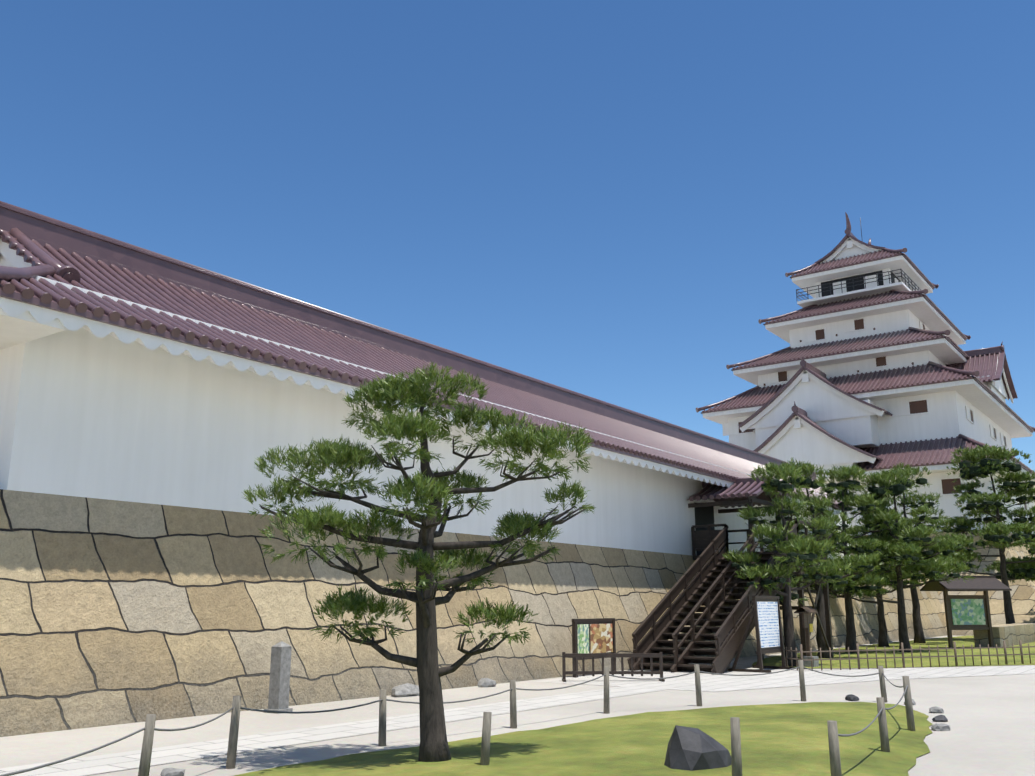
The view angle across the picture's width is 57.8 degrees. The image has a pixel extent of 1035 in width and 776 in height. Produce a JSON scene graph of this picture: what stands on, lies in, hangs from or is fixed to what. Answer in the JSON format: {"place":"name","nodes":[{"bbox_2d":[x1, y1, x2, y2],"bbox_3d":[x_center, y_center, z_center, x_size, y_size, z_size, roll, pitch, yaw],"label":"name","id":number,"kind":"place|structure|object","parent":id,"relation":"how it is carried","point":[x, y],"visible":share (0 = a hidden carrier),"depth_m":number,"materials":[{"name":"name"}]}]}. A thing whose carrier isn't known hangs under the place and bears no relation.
{"place":"outdoors","nodes":[
{"label":"outdoors","id":0,"kind":"place"},
{"bbox_2d":[0,636,1034,775],"bbox_3d":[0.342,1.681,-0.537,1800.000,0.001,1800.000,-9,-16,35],"label":"ground","id":1,"kind":"structure","parent":0,"point":[991,722],"depth_m":14.54,"materials":[{"name":"grey concrete"}]},
{"bbox_2d":[160,767,184,775],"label":"edge stone","id":2,"kind":"object","parent":1,"relation":"on","point":[171,771],"visible":1,"depth_m":9.87,"materials":[{"name":"grey stone"}]},
{"bbox_2d":[263,641,292,713],"bbox_3d":[-4.074,4.955,16.070,0.340,1.190,0.340,-8,-15,30],"label":"stone marker","id":3,"kind":"object","parent":1,"relation":"on","point":[279,681],"visible":0.8,"depth_m":15.99,"materials":[{"name":"grey stone"}]},
{"bbox_2d":[391,683,418,696],"bbox_3d":[-2.191,6.137,18.926,0.817,0.343,0.499,8,-15,-30],"label":"foot stone","id":4,"kind":"object","parent":1,"relation":"on","point":[405,690],"visible":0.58,"depth_m":18.75,"materials":[{"name":"grey stone"}]},
{"bbox_2d":[0,489,946,736],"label":"stone wall","id":5,"kind":"structure","parent":1,"relation":"on","point":[114,612],"depth_m":16.79,"materials":[{"name":"beige stone"}]},
{"bbox_2d":[0,238,850,569],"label":"corridor walls","id":6,"kind":"structure","parent":5,"relation":"on","point":[92,408],"depth_m":17.49,"materials":[{"name":"white paint"}]},
{"bbox_2d":[0,201,848,510],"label":"tiled roof","id":7,"kind":"structure","parent":6,"relation":"on","point":[62,251],"depth_m":20.98,"materials":[{"name":"brown tile"}]},
{"bbox_2d":[694,502,715,554],"bbox_3d":[6.842,5.198,34.211,0.040,1.900,1.600,-9,-16,35],"label":"corridor door","id":8,"kind":"structure","parent":6,"relation":"in","point":[704,515],"depth_m":34.22,"materials":[{"name":"black wood"}]},
{"bbox_2d":[478,678,495,686],"bbox_3d":[-0.667,6.647,21.060,0.366,0.282,0.601,-3,-13,11],"label":"foot stone","id":9,"kind":"object","parent":1,"relation":"on","point":[485,682],"visible":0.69,"depth_m":20.89,"materials":[{"name":"grey stone"}]},
{"bbox_2d":[138,660,914,775],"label":"fence posts","id":10,"kind":"object","parent":1,"relation":"on","point":[736,757],"visible":0.83,"depth_m":10.49,"materials":[{"name":"wood"}]},
{"bbox_2d":[0,666,907,775],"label":"fence ropes","id":11,"kind":"object","parent":10,"relation":"attached to","point":[177,729],"visible":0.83,"depth_m":11.51,"materials":[{"name":"grey fabric"}]},
{"bbox_2d":[234,702,931,775],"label":"lawn","id":12,"kind":"structure","parent":1,"relation":"on","point":[790,739],"depth_m":11.38,"materials":[{"name":"green plant"}]},
{"bbox_2d":[241,362,595,761],"bbox_3d":[-1.102,2.031,11.080,4.342,4.735,2.498,3,-13,-11],"label":"pine","id":13,"kind":"object","parent":12,"relation":"on","point":[410,391],"depth_m":11.09,"materials":[{"name":"green plant"}]},
{"bbox_2d":[664,725,731,770],"bbox_3d":[1.917,3.910,10.075,0.681,0.568,0.845,-9,-16,35],"label":"lawn rock","id":14,"kind":"object","parent":12,"relation":"on","point":[691,749],"visible":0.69,"depth_m":9.83,"materials":[{"name":"grey stone"}]},
{"bbox_2d":[627,498,833,673],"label":"wooden staircase","id":15,"kind":"structure","parent":1,"relation":"on","point":[714,590],"depth_m":28.40,"materials":[{"name":"brown wood"}]},
{"bbox_2d":[687,475,781,507],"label":"porch roof","id":16,"kind":"structure","parent":15,"relation":"on","point":[741,488],"depth_m":33.33,"materials":[{"name":"brown tile"}]},
{"bbox_2d":[747,491,778,505],"bbox_3d":[8.723,3.778,33.130,0.050,0.775,2.968,-9,-16,35],"label":"porch barge","id":17,"kind":"object","parent":16,"relation":"attached to","point":[754,497],"visible":0.23,"depth_m":32.67},
{"bbox_2d":[735,493,832,665],"bbox_3d":[8.289,5.694,28.780,3.045,5.594,3.121,-9,-16,35],"label":"pine trunk","id":18,"kind":"object","parent":1,"relation":"on","point":[789,636],"visible":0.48,"depth_m":28.39,"materials":[{"name":"brown plant"}]},
{"bbox_2d":[722,461,853,605],"bbox_3d":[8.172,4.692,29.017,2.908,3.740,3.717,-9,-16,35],"label":"foliage","id":19,"kind":"object","parent":18,"relation":"on","point":[782,485],"visible":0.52,"depth_m":28.61,"materials":[{"name":"green plant"}]},
{"bbox_2d":[800,656,818,666],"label":"stone block","id":20,"kind":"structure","parent":1,"relation":"on","point":[808,663],"depth_m":27.67,"materials":[{"name":"grey stone"}]},
{"bbox_2d":[794,607,817,656],"bbox_3d":[8.669,7.306,28.024,0.440,1.490,0.840,-9,-16,35],"label":"lantern post","id":21,"kind":"object","parent":20,"relation":"on","point":[806,612],"visible":0.85,"depth_m":27.96,"materials":[{"name":"brown wood"}]},
{"bbox_2d":[787,488,875,657],"bbox_3d":[10.217,6.357,33.120,3.898,6.274,2.997,2,-13,-8],"label":"pine trunk","id":22,"kind":"object","parent":1,"relation":"on","point":[821,643],"visible":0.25,"depth_m":32.37,"materials":[{"name":"brown plant"}]},
{"bbox_2d":[765,457,882,592],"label":"pine needles","id":23,"kind":"object","parent":22,"relation":"on","point":[855,560],"visible":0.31,"depth_m":32.90,"materials":[{"name":"green plant"}]},
{"bbox_2d":[777,476,874,587],"bbox_3d":[10.261,5.123,33.386,3.712,3.937,3.401,3,-13,-11],"label":"foliage","id":24,"kind":"object","parent":22,"relation":"on","point":[809,481],"visible":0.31,"depth_m":33.09,"materials":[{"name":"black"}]},
{"bbox_2d":[845,694,858,700],"bbox_3d":[6.424,5.950,17.960,0.246,0.158,0.344,1,-13,-6],"label":"edge stone","id":25,"kind":"object","parent":1,"relation":"on","point":[850,697],"visible":0.75,"depth_m":17.85,"materials":[{"name":"grey stone"}]},
{"bbox_2d":[829,491,889,652],"bbox_3d":[12.784,7.008,36.757,3.619,6.669,3.569,-9,-16,35],"label":"pine trunk","id":26,"kind":"object","parent":1,"relation":"on","point":[850,634],"visible":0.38,"depth_m":36.11,"materials":[{"name":"brown plant"}]},
{"bbox_2d":[802,465,897,592],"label":"pine needles","id":27,"kind":"object","parent":26,"relation":"on","point":[842,473],"visible":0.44,"depth_m":36.58,"materials":[{"name":"green plant"}]},
{"bbox_2d":[820,480,891,587],"bbox_3d":[12.745,5.691,36.781,3.441,4.305,4.037,-9,-16,35],"label":"foliage","id":28,"kind":"object","parent":26,"relation":"on","point":[844,484],"visible":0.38,"depth_m":36.67,"materials":[{"name":"black"}]},
{"bbox_2d":[832,515,913,646],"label":"pine trunk","id":29,"kind":"object","parent":1,"relation":"on","point":[882,640],"visible":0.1,"depth_m":41.45,"materials":[{"name":"brown plant"}]},
{"bbox_2d":[829,507,915,593],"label":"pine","id":30,"kind":"object","parent":29,"relation":"on","point":[908,582],"visible":0.08,"depth_m":40.71,"materials":[{"name":"black"}]},
{"bbox_2d":[829,493,922,598],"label":"pine needles","id":31,"kind":"object","parent":29,"relation":"on","point":[851,530],"visible":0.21,"depth_m":42.29,"materials":[{"name":"green plant"}]},
{"bbox_2d":[752,636,1034,667],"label":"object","id":32,"kind":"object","parent":1,"relation":"on","point":[966,641],"visible":0.58,"depth_m":32.82,"materials":[{"name":"green plant"}]},
{"bbox_2d":[781,640,1034,670],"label":"picket fence","id":33,"kind":"object","parent":1,"relation":"on","point":[902,649],"visible":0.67,"depth_m":27.40,"materials":[{"name":"brown wood"}]},
{"bbox_2d":[862,497,953,651],"bbox_3d":[14.876,7.085,36.674,4.141,6.468,3.630,-4,-14,17],"label":"pine trunk","id":34,"kind":"object","parent":1,"relation":"on","point":[902,625],"visible":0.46,"depth_m":36.36,"materials":[{"name":"brown plant"}]},
{"bbox_2d":[846,484,960,592],"bbox_3d":[14.693,5.872,36.809,4.118,4.332,4.576,-9,-16,35],"label":"pine tree","id":35,"kind":"object","parent":34,"relation":"on","point":[898,489],"visible":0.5,"depth_m":36.55,"materials":[{"name":"green plant"}]},
{"bbox_2d":[837,467,975,599],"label":"pine needles","id":36,"kind":"object","parent":34,"relation":"on","point":[912,548],"visible":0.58,"depth_m":36.50,"materials":[{"name":"green plant"}]},
{"bbox_2d":[884,492,965,642],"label":"pine trunk","id":37,"kind":"object","parent":1,"relation":"on","point":[919,637],"visible":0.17,"depth_m":45.23,"materials":[{"name":"brown plant"}]},
{"bbox_2d":[863,462,976,580],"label":"pine needles","id":38,"kind":"object","parent":37,"relation":"on","point":[915,500],"visible":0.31,"depth_m":45.86,"materials":[{"name":"green plant"}]},
{"bbox_2d":[883,478,966,569],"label":"pine tree","id":39,"kind":"object","parent":37,"relation":"on","point":[921,481],"visible":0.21,"depth_m":46.27,"materials":[{"name":"black"}]},
{"bbox_2d":[929,706,943,712],"bbox_3d":[7.090,5.474,15.902,0.230,0.137,0.292,-1,-13,5],"label":"edge stone","id":40,"kind":"object","parent":1,"relation":"on","point":[935,709],"visible":0.79,"depth_m":15.79,"materials":[{"name":"grey stone"}]},
{"bbox_2d":[932,715,947,721],"bbox_3d":[6.614,5.186,14.662,0.241,0.130,0.186,7,-15,-27],"label":"edge stone","id":41,"kind":"object","parent":1,"relation":"on","point":[940,718],"visible":0.79,"depth_m":14.61,"materials":[{"name":"grey stone"}]},
{"bbox_2d":[931,723,950,730],"bbox_3d":[6.152,4.958,13.670,0.302,0.134,0.263,4,-14,-16],"label":"edge stone","id":42,"kind":"object","parent":1,"relation":"on","point":[940,727],"visible":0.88,"depth_m":13.56,"materials":[{"name":"grey stone"}]},
{"bbox_2d":[851,531,1034,635],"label":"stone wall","id":43,"kind":"structure","parent":1,"relation":"on","point":[1022,592],"depth_m":58.18,"materials":[{"name":"beige stone"}]},
{"bbox_2d":[703,238,1034,534],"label":"tower walls","id":44,"kind":"structure","parent":43,"relation":"on","point":[846,418],"depth_m":70.21,"materials":[{"name":"white paint"}]},
{"bbox_2d":[821,270,900,296],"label":"doorway openings","id":45,"kind":"object","parent":44,"relation":"in","point":[849,289],"visible":0.21,"depth_m":78.99,"materials":[{"name":"black"}]},
{"bbox_2d":[796,218,927,300],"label":"tower railings","id":46,"kind":"object","parent":44,"relation":"attached to","point":[889,278],"visible":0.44,"depth_m":77.98,"materials":[{"name":"black metal"}]},
{"bbox_2d":[696,212,1034,474],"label":"tower roofs","id":47,"kind":"structure","parent":44,"relation":"on","point":[980,363],"depth_m":71.50,"materials":[{"name":"brown tile"}]},
{"bbox_2d":[738,319,1025,509],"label":"tower windows","id":48,"kind":"structure","parent":44,"relation":"in","point":[921,407],"depth_m":69.31,"materials":[{"name":"brown wood"}]},
{"bbox_2d":[943,587,993,647],"bbox_3d":[18.881,9.630,39.247,0.130,2.550,2.130,-41,-42,70],"label":"notice board frame","id":49,"kind":"object","parent":1,"relation":"on","point":[950,626],"visible":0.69,"depth_m":39.21,"materials":[{"name":"brown wood"}]},
{"bbox_2d":[920,575,1011,590],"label":"signboard roof","id":50,"kind":"structure","parent":49,"relation":"attached to","point":[985,583],"depth_m":39.17,"materials":[{"name":"brown wood"}]},
{"bbox_2d":[951,599,985,624],"bbox_3d":[18.889,9.380,39.275,1.009,1.050,1.242,-9,-16,35],"label":"map","id":51,"kind":"object","parent":49,"relation":"attached to","point":[967,611],"visible":1,"depth_m":39.27,"materials":[{"name":"green paper"}]},
{"bbox_2d":[950,474,1034,623],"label":"pine trunk","id":52,"kind":"object","parent":1,"relation":"on","point":[1009,615],"visible":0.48,"depth_m":49.48,"materials":[{"name":"brown plant"}]},
{"bbox_2d":[930,443,1034,582],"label":"foliage","id":53,"kind":"object","parent":52,"relation":"on","point":[1030,572],"visible":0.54,"depth_m":49.85,"materials":[{"name":"green plant"}]},
{"bbox_2d":[973,623,1034,646],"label":"stone wall","id":54,"kind":"structure","parent":1,"relation":"on","point":[1013,634],"depth_m":40.88,"materials":[{"name":"beige stone"}]},
{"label":"pine trunk","id":55,"kind":"object","parent":1,"relation":"on","visible":0},
{"bbox_2d":[1019,542,1034,555],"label":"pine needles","id":56,"kind":"object","parent":55,"relation":"on","point":[1030,546],"visible":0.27,"depth_m":55.04,"materials":[{"name":"green plant"}]},
{"bbox_2d":[0,659,1034,775],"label":"paved path","id":57,"kind":"structure","parent":0,"point":[92,765],"depth_m":17.50,"materials":[{"name":"stone"}]},
{"bbox_2d":[572,618,615,677],"bbox_3d":[2.022,6.780,24.552,0.100,1.440,2.060,-9,-16,35],"label":"notice board frame","id":58,"kind":"object","parent":57,"relation":"on","point":[575,622],"visible":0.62,"depth_m":24.33,"materials":[{"name":"brown wood"}]},
{"bbox_2d":[577,624,588,652],"bbox_3d":[1.690,6.462,24.111,0.013,0.740,0.540,-9,-16,35],"label":"map poster","id":59,"kind":"object","parent":58,"relation":"attached to","point":[583,637],"visible":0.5,"depth_m":24.11,"materials":[{"name":"green paper"}]},
{"bbox_2d":[590,624,612,652],"bbox_3d":[2.228,6.628,24.827,0.013,0.740,1.120,-9,-16,35],"label":"poster","id":60,"kind":"object","parent":58,"relation":"attached to","point":[601,638],"visible":0.86,"depth_m":24.80,"materials":[{"name":"paper"}]},
{"bbox_2d":[562,652,664,681],"bbox_3d":[2.290,6.705,22.555,2.420,0.680,0.440,0,-13,-2],"label":"barrier","id":61,"kind":"object","parent":57,"relation":"on","point":[583,672],"visible":0.88,"depth_m":22.54,"materials":[{"name":"brown wood"}]},
{"bbox_2d":[728,596,793,672],"bbox_3d":[6.838,6.932,26.497,1.200,2.054,1.800,-9,-16,35],"label":"sign stand","id":62,"kind":"object","parent":57,"relation":"on","point":[760,651],"visible":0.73,"depth_m":25.86,"materials":[{"name":"brown wood"}]},
{"bbox_2d":[757,602,779,647],"bbox_3d":[7.071,6.652,26.387,0.013,1.240,1.500,-9,-16,35],"label":"sign panel","id":63,"kind":"object","parent":62,"relation":"attached to","point":[768,619],"visible":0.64,"depth_m":26.38,"materials":[{"name":"white paper"}]},
{"bbox_2d":[0,0,1034,471],"label":"sky","id":64,"kind":"structure","parent":0,"point":[608,201],"materials":[{"name":"blue"}]}
]}

